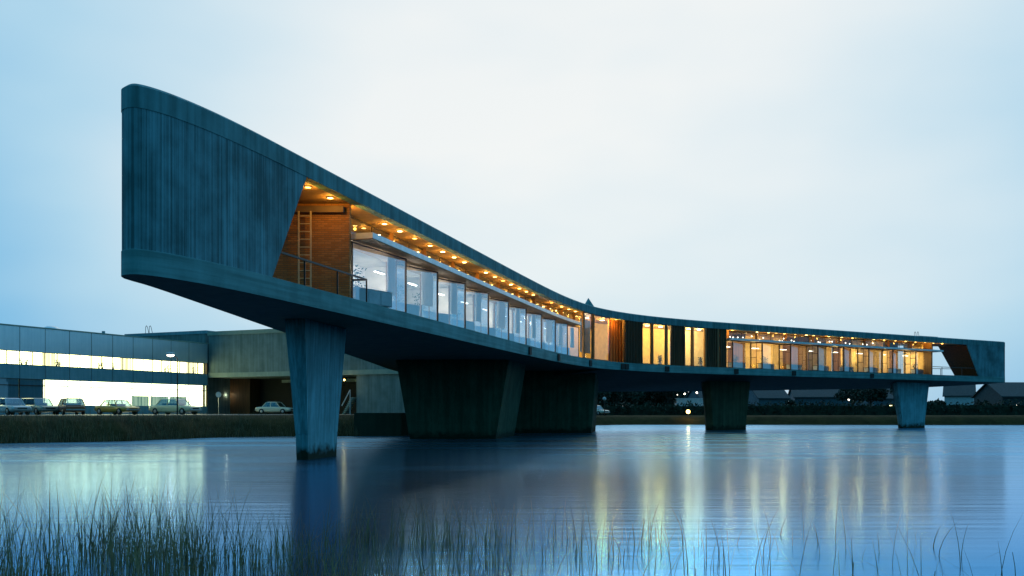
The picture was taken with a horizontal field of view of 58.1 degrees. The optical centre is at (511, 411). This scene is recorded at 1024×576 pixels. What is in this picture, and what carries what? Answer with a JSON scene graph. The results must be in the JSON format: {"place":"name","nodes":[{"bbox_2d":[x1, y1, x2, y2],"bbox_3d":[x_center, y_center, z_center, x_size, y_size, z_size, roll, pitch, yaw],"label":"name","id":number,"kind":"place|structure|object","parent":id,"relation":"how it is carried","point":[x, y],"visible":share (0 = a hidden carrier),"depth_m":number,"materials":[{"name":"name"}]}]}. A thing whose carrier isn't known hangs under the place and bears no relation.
{"place":"outdoors","nodes":[
{"label":"outdoors","id":0,"kind":"place"},
{"bbox_2d":[0,425,1023,575],"bbox_3d":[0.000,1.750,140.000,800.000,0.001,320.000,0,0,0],"label":"water","id":1,"kind":"structure","parent":0,"point":[928,481],"depth_m":19.01,"materials":[{"name":"teal liquid"}]},
{"bbox_2d":[0,460,1017,575],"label":"reeds","id":2,"kind":"object","parent":1,"relation":"on","point":[128,541],"visible":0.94,"depth_m":10.02,"materials":[{"name":"green plant"}]},
{"bbox_2d":[121,83,1004,459],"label":"concrete building","id":3,"kind":"structure","parent":1,"relation":"in","point":[227,215],"depth_m":40.59,"materials":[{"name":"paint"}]},
{"bbox_2d":[353,265,366,286],"bbox_3d":[-5.807,-4.700,34.184,0.896,1.580,0.894,0,0,0],"label":"potted plant","id":4,"kind":"object","parent":3,"relation":"on","point":[355,284],"visible":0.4,"depth_m":34.19,"materials":[{"name":"green plant"}]},
{"bbox_2d":[351,216,389,234],"bbox_3d":[-5.516,-6.825,36.214,0.060,0.970,3.952,0,0,16],"label":"clerestory window","id":5,"kind":"structure","parent":3,"relation":"in","point":[354,218],"depth_m":36.09,"materials":[{"name":"brown glass"}]},
{"bbox_2d":[353,287,391,307],"bbox_3d":[-5.279,-4.240,34.267,0.480,0.560,2.020,0,0,33],"label":"cabinet","id":6,"kind":"object","parent":3,"relation":"on","point":[381,298],"visible":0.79,"depth_m":34.12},
{"bbox_2d":[351,241,406,312],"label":"window","id":7,"kind":"structure","parent":3,"relation":"in","point":[402,261],"depth_m":36.43,"materials":[{"name":"black glass"}]},
{"bbox_2d":[387,257,395,295],"bbox_3d":[-4.737,-5.305,36.190,0.099,1.470,0.550,0,0,33],"label":"curtain","id":8,"kind":"object","parent":3,"relation":"hanging from","point":[391,275],"visible":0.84,"depth_m":36.14,"materials":[{"name":"fabric"}]},
{"bbox_2d":[386,260,398,309],"bbox_3d":[-4.649,-5.000,37.013,1.050,2.180,0.070,0,0,34],"label":"side window","id":9,"kind":"structure","parent":3,"relation":"in","point":[396,260],"depth_m":36.99,"materials":[{"name":"black glass"}]},
{"bbox_2d":[390,301,418,315],"bbox_3d":[-4.658,-4.240,38.586,0.480,0.560,1.920,0,0,33],"label":"cabinet","id":10,"kind":"object","parent":3,"relation":"on","point":[412,309],"visible":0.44,"depth_m":38.69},
{"bbox_2d":[397,263,437,320],"bbox_3d":[-4.155,-5.000,38.735,0.050,2.180,3.399,0,0,33],"label":"window","id":11,"kind":"structure","parent":3,"relation":"in","point":[397,263],"depth_m":40.10,"materials":[{"name":"black glass"}]},
{"bbox_2d":[421,270,432,305],"bbox_3d":[-3.667,-5.305,39.760,0.099,1.470,0.850,0,0,33],"label":"curtain","id":12,"kind":"object","parent":3,"relation":"hanging from","point":[426,289],"visible":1,"depth_m":39.69,"materials":[{"name":"fabric"}]},
{"bbox_2d":[420,272,436,319],"bbox_3d":[-3.646,-5.000,40.519,1.102,2.180,0.070,0,0,41],"label":"side window","id":13,"kind":"structure","parent":3,"relation":"in","point":[432,272],"depth_m":40.53,"materials":[{"name":"black glass"}]},
{"bbox_2d":[419,311,448,323],"bbox_3d":[-3.640,-4.240,42.154,0.480,0.560,1.920,0,0,33],"label":"cabinet","id":14,"kind":"object","parent":3,"relation":"on","point":[443,318],"visible":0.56,"depth_m":42.14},
{"bbox_2d":[433,277,465,328],"bbox_3d":[-3.137,-5.000,42.303,0.050,2.180,3.399,0,0,33],"label":"window","id":15,"kind":"structure","parent":3,"relation":"in","point":[433,277],"depth_m":43.69,"materials":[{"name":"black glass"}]},
{"bbox_2d":[450,282,456,314],"bbox_3d":[-2.732,-5.305,43.202,0.099,1.470,0.550,0,0,33],"label":"curtain","id":16,"kind":"object","parent":3,"relation":"hanging from","point":[453,298],"visible":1,"depth_m":43.14,"materials":[{"name":"fabric"}]},
{"bbox_2d":[448,284,463,323],"bbox_3d":[-2.630,-5.000,44.084,1.099,2.180,0.070,0,0,40],"label":"side window","id":17,"kind":"structure","parent":3,"relation":"in","point":[457,284],"depth_m":44.38,"materials":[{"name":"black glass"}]},
{"bbox_2d":[450,319,473,330],"bbox_3d":[-2.625,-4.240,45.714,0.480,0.560,1.920,0,0,33],"label":"cabinet","id":18,"kind":"object","parent":3,"relation":"on","point":[460,323],"visible":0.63,"depth_m":45.55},
{"bbox_2d":[457,287,488,334],"bbox_3d":[-2.122,-5.000,45.864,0.050,2.180,3.399,0,0,33],"label":"window","id":19,"kind":"structure","parent":3,"relation":"in","point":[457,287],"depth_m":47.24,"materials":[{"name":"black glass"}]},
{"bbox_2d":[475,292,480,321],"bbox_3d":[-1.716,-5.305,46.763,0.099,1.470,0.550,0,0,33],"label":"curtain","id":20,"kind":"object","parent":3,"relation":"hanging from","point":[477,307],"visible":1,"depth_m":46.67,"materials":[{"name":"fabric"}]},
{"bbox_2d":[473,293,487,333],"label":"side window","id":21,"kind":"structure","parent":3,"relation":"in","point":[483,293],"depth_m":47.95,"materials":[{"name":"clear glass"}]},
{"bbox_2d":[475,326,495,336],"bbox_3d":[-1.599,-4.240,49.289,0.480,0.560,1.920,0,0,33],"label":"cabinet","id":22,"kind":"object","parent":3,"relation":"on","point":[482,329],"visible":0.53,"depth_m":49.13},
{"bbox_2d":[481,296,508,339],"bbox_3d":[-1.096,-5.000,49.439,0.050,2.180,3.399,0,0,33],"label":"window","id":23,"kind":"structure","parent":3,"relation":"in","point":[481,296],"depth_m":50.81,"materials":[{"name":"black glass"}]},
{"bbox_2d":[497,301,504,328],"bbox_3d":[-0.609,-5.305,50.463,0.099,1.470,0.850,0,0,33],"label":"curtain","id":24,"kind":"object","parent":3,"relation":"hanging from","point":[500,314],"visible":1,"depth_m":50.46,"materials":[{"name":"fabric"}]},
{"bbox_2d":[496,331,513,340],"bbox_3d":[-0.584,-4.240,52.772,0.480,0.560,1.920,0,0,33],"label":"cabinet","id":25,"kind":"object","parent":3,"relation":"on","point":[505,336],"visible":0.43,"depth_m":52.68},
{"bbox_2d":[515,308,519,333],"bbox_3d":[0.325,-5.305,53.820,0.099,1.470,0.550,0,0,33],"label":"curtain","id":26,"kind":"object","parent":3,"relation":"hanging from","point":[517,320],"visible":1,"depth_m":53.76,"materials":[{"name":"fabric"}]},
{"bbox_2d":[512,309,525,343],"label":"side window","id":27,"kind":"structure","parent":3,"relation":"in","point":[512,309],"depth_m":54.34,"materials":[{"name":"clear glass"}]},
{"bbox_2d":[514,336,530,345],"bbox_3d":[0.432,-4.240,56.181,0.480,0.560,1.920,0,0,33],"label":"cabinet","id":28,"kind":"object","parent":3,"relation":"on","point":[520,340],"visible":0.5,"depth_m":55.96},
{"bbox_2d":[531,314,535,337],"bbox_3d":[1.340,-5.305,57.229,0.099,1.470,0.550,0,0,33],"label":"curtain","id":29,"kind":"object","parent":3,"relation":"hanging from","point":[533,325],"visible":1,"depth_m":57.17,"materials":[{"name":"fabric"}]},
{"bbox_2d":[528,315,540,347],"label":"side window","id":30,"kind":"structure","parent":3,"relation":"in","point":[528,315],"depth_m":58.13,"materials":[{"name":"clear glass"}]},
{"bbox_2d":[530,341,544,348],"bbox_3d":[1.453,-4.240,59.454,0.480,0.560,1.920,0,0,33],"label":"cabinet","id":31,"kind":"object","parent":3,"relation":"on","point":[535,344],"visible":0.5,"depth_m":59.30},
{"bbox_2d":[546,319,552,342],"bbox_3d":[2.443,-5.305,60.628,0.099,1.470,0.850,0,0,33],"label":"curtain","id":32,"kind":"object","parent":3,"relation":"hanging from","point":[548,331],"visible":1,"depth_m":60.54,"materials":[{"name":"fabric"}]},
{"bbox_2d":[545,344,557,352],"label":"cabinet","id":33,"kind":"object","parent":3,"relation":"on","point":[549,347],"visible":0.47,"depth_m":62.17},
{"bbox_2d":[558,324,562,344],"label":"curtain","id":34,"kind":"object","parent":3,"relation":"hanging from","point":[560,334],"visible":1,"depth_m":63.33,"materials":[{"name":"fabric"}]},
{"bbox_2d":[558,347,569,354],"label":"cabinet","id":35,"kind":"object","parent":3,"relation":"on","point":[564,350],"visible":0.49,"depth_m":64.88,"materials":[{"name":"blue"}]},
{"bbox_2d":[570,327,573,347],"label":"curtain","id":36,"kind":"object","parent":3,"relation":"hanging from","point":[572,337],"visible":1,"depth_m":65.88,"materials":[{"name":"fabric"}]},
{"bbox_2d":[584,312,591,358],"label":"window","id":37,"kind":"structure","parent":3,"relation":"in","point":[584,312],"depth_m":68.18,"materials":[{"name":"clear glass"}]},
{"bbox_2d":[595,315,609,360],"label":"window","id":38,"kind":"structure","parent":3,"relation":"in","point":[595,315],"depth_m":71.69,"materials":[{"name":"clear glass"}]},
{"bbox_2d":[668,325,671,364],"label":"window","id":39,"kind":"structure","parent":3,"relation":"in","point":[668,325],"depth_m":77.92,"materials":[{"name":"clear glass"}]},
{"bbox_2d":[728,362,745,367],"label":"cabinet","id":40,"kind":"object","parent":3,"relation":"on","point":[739,365],"visible":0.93,"depth_m":83.26,"materials":[{"name":"blue"}]},
{"bbox_2d":[751,342,761,368],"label":"side window","id":41,"kind":"structure","parent":3,"relation":"in","point":[756,342],"depth_m":84.50,"materials":[{"name":"clear glass"}]},
{"bbox_2d":[758,363,773,368],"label":"cabinet","id":42,"kind":"object","parent":3,"relation":"on","point":[767,366],"visible":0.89,"depth_m":85.28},
{"bbox_2d":[779,344,790,369],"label":"side window","id":43,"kind":"structure","parent":3,"relation":"in","point":[779,344],"depth_m":86.42,"materials":[{"name":"clear glass"}]},
{"bbox_2d":[786,364,801,369],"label":"cabinet","id":44,"kind":"object","parent":3,"relation":"on","point":[795,367],"visible":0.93,"depth_m":87.10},
{"bbox_2d":[806,345,817,370],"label":"side window","id":45,"kind":"structure","parent":3,"relation":"in","point":[815,345],"depth_m":88.45,"materials":[{"name":"clear glass"}]},
{"bbox_2d":[833,347,843,371],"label":"side window","id":46,"kind":"structure","parent":3,"relation":"in","point":[833,347],"depth_m":90.39,"materials":[{"name":"clear glass"}]},
{"bbox_2d":[839,366,853,371],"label":"cabinet","id":47,"kind":"object","parent":3,"relation":"on","point":[849,369],"visible":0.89,"depth_m":91.09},
{"bbox_2d":[882,350,892,372],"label":"side window","id":48,"kind":"structure","parent":3,"relation":"in","point":[882,350],"depth_m":94.33,"materials":[{"name":"clear glass"}]},
{"bbox_2d":[905,351,915,373],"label":"side window","id":49,"kind":"structure","parent":3,"relation":"in","point":[905,351],"depth_m":96.29,"materials":[{"name":"clear glass"}]},
{"bbox_2d":[0,415,1023,442],"bbox_3d":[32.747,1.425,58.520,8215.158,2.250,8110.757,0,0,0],"label":"ground","id":50,"kind":"structure","parent":0,"point":[116,426],"depth_m":65.89,"materials":[{"name":"green plant"}]},
{"bbox_2d":[0,323,208,414],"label":"office block","id":51,"kind":"structure","parent":50,"relation":"on","point":[137,376],"depth_m":97.47,"materials":[{"name":"metal"}]},
{"bbox_2d":[0,349,6,363],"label":"window","id":52,"kind":"structure","parent":51,"relation":"in","point":[1,351],"depth_m":87.59,"materials":[{"name":"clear glass"}]},
{"bbox_2d":[0,378,19,404],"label":"window","id":53,"kind":"structure","parent":51,"relation":"in","point":[8,386],"depth_m":87.97,"materials":[{"name":"clear glass"}]},
{"bbox_2d":[5,350,19,364],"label":"window","id":54,"kind":"structure","parent":51,"relation":"in","point":[11,354],"depth_m":88.45,"materials":[{"name":"clear glass"}]},
{"bbox_2d":[18,351,32,364],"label":"window","id":55,"kind":"structure","parent":51,"relation":"in","point":[23,354],"depth_m":89.71,"materials":[{"name":"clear glass"}]},
{"bbox_2d":[20,378,44,404],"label":"window","id":56,"kind":"structure","parent":51,"relation":"in","point":[29,388],"depth_m":90.12,"materials":[{"name":"clear glass"}]},
{"bbox_2d":[31,352,44,365],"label":"window","id":57,"kind":"structure","parent":51,"relation":"in","point":[37,356],"depth_m":91.03,"materials":[{"name":"clear glass"}]},
{"bbox_2d":[43,353,56,366],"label":"window","id":58,"kind":"structure","parent":51,"relation":"in","point":[49,357],"depth_m":92.26,"materials":[{"name":"clear glass"}]},
{"bbox_2d":[43,379,67,405],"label":"window","id":59,"kind":"structure","parent":51,"relation":"in","point":[54,389],"depth_m":92.80,"materials":[{"name":"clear glass"}]},
{"bbox_2d":[55,353,68,366],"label":"window","id":60,"kind":"structure","parent":51,"relation":"in","point":[61,357],"depth_m":93.44,"materials":[{"name":"white glass"}]},
{"bbox_2d":[65,380,77,402],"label":"window","id":61,"kind":"structure","parent":51,"relation":"in","point":[72,384],"depth_m":94.75,"materials":[{"name":"white glass"}]},
{"bbox_2d":[67,354,79,367],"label":"window","id":62,"kind":"structure","parent":51,"relation":"in","point":[71,358],"depth_m":94.75,"materials":[{"name":"white glass"}]},
{"bbox_2d":[78,355,89,367],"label":"window","id":63,"kind":"structure","parent":51,"relation":"in","point":[84,359],"depth_m":95.98,"materials":[{"name":"white glass"}]},
{"bbox_2d":[78,381,90,405],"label":"window","id":64,"kind":"structure","parent":51,"relation":"in","point":[83,387],"depth_m":96.22,"materials":[{"name":"white glass"}]},
{"bbox_2d":[89,356,101,368],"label":"window","id":65,"kind":"structure","parent":51,"relation":"in","point":[93,360],"depth_m":97.23,"materials":[{"name":"white glass"}]},
{"bbox_2d":[88,381,111,405],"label":"window","id":66,"kind":"structure","parent":51,"relation":"in","point":[99,389],"depth_m":97.83,"materials":[{"name":"white glass"}]},
{"bbox_2d":[100,356,112,368],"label":"window","id":67,"kind":"structure","parent":51,"relation":"in","point":[106,360],"depth_m":98.67,"materials":[{"name":"white glass"}]},
{"bbox_2d":[111,357,122,369],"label":"window","id":68,"kind":"structure","parent":51,"relation":"in","point":[116,360],"depth_m":99.88,"materials":[{"name":"white glass"}]},
{"bbox_2d":[109,382,131,405],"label":"window","id":69,"kind":"structure","parent":51,"relation":"in","point":[120,390],"depth_m":100.37,"materials":[{"name":"white glass"}]},
{"bbox_2d":[121,358,132,369],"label":"window","id":70,"kind":"structure","parent":51,"relation":"in","point":[126,361],"depth_m":101.13,"materials":[{"name":"white glass"}]},
{"bbox_2d":[131,358,140,370],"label":"window","id":71,"kind":"structure","parent":51,"relation":"in","point":[136,362],"depth_m":102.40,"materials":[{"name":"white glass"}]},
{"bbox_2d":[129,383,151,405],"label":"window","id":72,"kind":"structure","parent":51,"relation":"in","point":[138,389],"depth_m":102.92,"materials":[{"name":"white glass"}]},
{"bbox_2d":[141,359,152,371],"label":"window","id":73,"kind":"structure","parent":51,"relation":"in","point":[145,363],"depth_m":103.58,"materials":[{"name":"white glass"}]},
{"bbox_2d":[150,360,161,371],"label":"window","id":74,"kind":"structure","parent":51,"relation":"in","point":[155,362],"depth_m":104.93,"materials":[{"name":"white glass"}]},
{"bbox_2d":[149,383,170,405],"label":"window","id":75,"kind":"structure","parent":51,"relation":"in","point":[157,389],"depth_m":105.47,"materials":[{"name":"white glass"}]},
{"bbox_2d":[160,360,170,371],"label":"window","id":76,"kind":"structure","parent":51,"relation":"in","point":[164,363],"depth_m":106.14,"materials":[{"name":"white glass"}]},
{"bbox_2d":[169,361,179,372],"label":"window","id":77,"kind":"structure","parent":51,"relation":"in","point":[173,363],"depth_m":107.42,"materials":[{"name":"white glass"}]},
{"bbox_2d":[168,384,188,404],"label":"window","id":78,"kind":"structure","parent":51,"relation":"in","point":[181,387],"depth_m":108.26,"materials":[{"name":"white glass"}]},
{"bbox_2d":[178,362,188,372],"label":"window","id":79,"kind":"structure","parent":51,"relation":"in","point":[182,364],"depth_m":108.87,"materials":[{"name":"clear glass"}]},
{"bbox_2d":[187,362,197,373],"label":"window","id":80,"kind":"structure","parent":51,"relation":"in","point":[191,364],"depth_m":110.04,"materials":[{"name":"white glass"}]},
{"bbox_2d":[186,385,205,406],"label":"window","id":81,"kind":"structure","parent":51,"relation":"in","point":[195,391],"depth_m":110.77,"materials":[{"name":"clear glass"}]},
{"bbox_2d":[196,363,205,373],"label":"window","id":82,"kind":"structure","parent":51,"relation":"in","point":[200,365],"depth_m":111.40,"materials":[{"name":"clear glass"}]},
{"bbox_2d":[0,414,353,415],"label":"parking area","id":83,"kind":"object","parent":50,"relation":"on","point":[153,414],"visible":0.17,"depth_m":90.50,"materials":[{"name":"asphalt"}]},
{"bbox_2d":[0,398,31,414],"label":"parked car","id":84,"kind":"object","parent":83,"relation":"on","point":[9,408],"visible":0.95,"depth_m":75.97,"materials":[{"name":"blue paint"}]},
{"bbox_2d":[18,398,58,414],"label":"parked car","id":85,"kind":"object","parent":83,"relation":"on","point":[42,407],"visible":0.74,"depth_m":78.46,"materials":[{"name":"grey paint"}]},
{"bbox_2d":[57,398,85,414],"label":"parked car","id":86,"kind":"object","parent":83,"relation":"on","point":[78,406],"visible":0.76,"depth_m":77.83,"materials":[{"name":"brown paint"}]},
{"bbox_2d":[94,400,140,414],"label":"parked car","id":87,"kind":"object","parent":83,"relation":"on","point":[117,408],"visible":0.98,"depth_m":80.88,"materials":[{"name":"yellow paint"}]},
{"bbox_2d":[166,352,177,414],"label":"street lamp","id":88,"kind":"object","parent":83,"relation":"on","point":[170,354],"visible":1,"depth_m":80.95,"materials":[{"name":"metal"}]},
{"bbox_2d":[148,399,201,414],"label":"parked car","id":89,"kind":"object","parent":83,"relation":"on","point":[169,408],"visible":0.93,"depth_m":82.92,"materials":[{"name":"beige paint"}]},
{"bbox_2d":[255,402,292,413],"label":"parked car","id":90,"kind":"object","parent":83,"relation":"on","point":[269,409],"visible":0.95,"depth_m":103.31,"materials":[{"name":"beige paint"}]},
{"bbox_2d":[124,326,229,413],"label":"block","id":91,"kind":"structure","parent":50,"relation":"on","point":[220,385],"depth_m":115.19,"materials":[{"name":"concrete"}]},
{"bbox_2d":[0,405,360,443],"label":"bank reeds","id":92,"kind":"object","parent":50,"relation":"on","point":[140,433],"visible":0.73,"depth_m":56.43,"materials":[{"name":"green plant"}]},
{"bbox_2d":[207,329,404,413],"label":"concrete hall","id":93,"kind":"structure","parent":50,"relation":"on","point":[252,366],"depth_m":109.71,"materials":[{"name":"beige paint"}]},
{"bbox_2d":[341,390,355,413],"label":"outdoor stair","id":94,"kind":"object","parent":50,"relation":"on","point":[350,404],"visible":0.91,"depth_m":103.61,"materials":[{"name":"white paint"}]},
{"bbox_2d":[354,413,408,435],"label":"quay wall","id":95,"kind":"structure","parent":50,"relation":"on","point":[380,424],"depth_m":66.29,"materials":[{"name":"concrete"}]},
{"bbox_2d":[597,392,611,404],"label":"tree","id":96,"kind":"object","parent":50,"relation":"on","point":[600,397],"visible":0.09,"depth_m":158.93,"materials":[{"name":"green plant"}]},
{"bbox_2d":[601,392,623,405],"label":"tree","id":97,"kind":"object","parent":50,"relation":"on","point":[616,394],"visible":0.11,"depth_m":175.48,"materials":[{"name":"green plant"}]},
{"bbox_2d":[619,391,653,404],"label":"tree","id":98,"kind":"object","parent":50,"relation":"on","point":[637,396],"visible":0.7,"depth_m":164.64,"materials":[{"name":"green plant"}]},
{"bbox_2d":[597,400,703,414],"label":"hedge","id":99,"kind":"object","parent":50,"relation":"on","point":[658,409],"visible":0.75,"depth_m":138.70,"materials":[{"name":"green plant"}]},
{"bbox_2d":[653,391,684,405],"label":"tree","id":100,"kind":"object","parent":50,"relation":"on","point":[670,397],"visible":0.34,"depth_m":164.23,"materials":[{"name":"green plant"}]},
{"bbox_2d":[674,398,702,405],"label":"shed","id":101,"kind":"structure","parent":50,"relation":"on","point":[699,401],"depth_m":163.50,"materials":[{"name":"metal"}]},
{"bbox_2d":[685,391,702,397],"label":"house","id":102,"kind":"structure","parent":50,"relation":"on","point":[691,394],"depth_m":233.43,"materials":[{"name":"tile"}]},
{"bbox_2d":[598,391,938,405],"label":"woods","id":103,"kind":"object","parent":50,"relation":"on","point":[609,402],"visible":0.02,"depth_m":272.52,"materials":[{"name":"green plant"}]},
{"bbox_2d":[748,390,790,405],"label":"house","id":104,"kind":"structure","parent":50,"relation":"on","point":[767,396],"depth_m":210.66,"materials":[{"name":"tile"}]},
{"bbox_2d":[788,389,850,405],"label":"house","id":105,"kind":"structure","parent":50,"relation":"on","point":[818,396],"depth_m":218.14,"materials":[{"name":"tile"}]},
{"bbox_2d":[747,399,896,414],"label":"hedge","id":106,"kind":"object","parent":50,"relation":"on","point":[822,409],"visible":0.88,"depth_m":140.70,"materials":[{"name":"green plant"}]},
{"bbox_2d":[834,389,869,405],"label":"tree","id":107,"kind":"object","parent":50,"relation":"on","point":[840,395],"visible":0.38,"depth_m":176.77,"materials":[{"name":"green plant"}]},
{"bbox_2d":[852,389,888,405],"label":"tree","id":108,"kind":"object","parent":50,"relation":"on","point":[872,395],"visible":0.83,"depth_m":164.66,"materials":[{"name":"green plant"}]},
{"bbox_2d":[855,389,894,405],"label":"house","id":109,"kind":"structure","parent":50,"relation":"on","point":[889,398],"depth_m":200.51,"materials":[{"name":"tile"}]},
{"bbox_2d":[942,385,975,404],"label":"house","id":110,"kind":"structure","parent":50,"relation":"on","point":[963,394],"depth_m":222.66,"materials":[{"name":"white paint"}]},
{"bbox_2d":[926,399,1023,414],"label":"hedge","id":111,"kind":"object","parent":50,"relation":"on","point":[978,409],"visible":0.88,"depth_m":142.70,"materials":[{"name":"green plant"}]},
{"bbox_2d":[971,382,1023,404],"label":"house","id":112,"kind":"structure","parent":50,"relation":"on","point":[997,392],"depth_m":187.39,"materials":[{"name":"tile"}]},
{"bbox_2d":[0,0,1023,401],"label":"sky","id":113,"kind":"structure","parent":0,"point":[842,165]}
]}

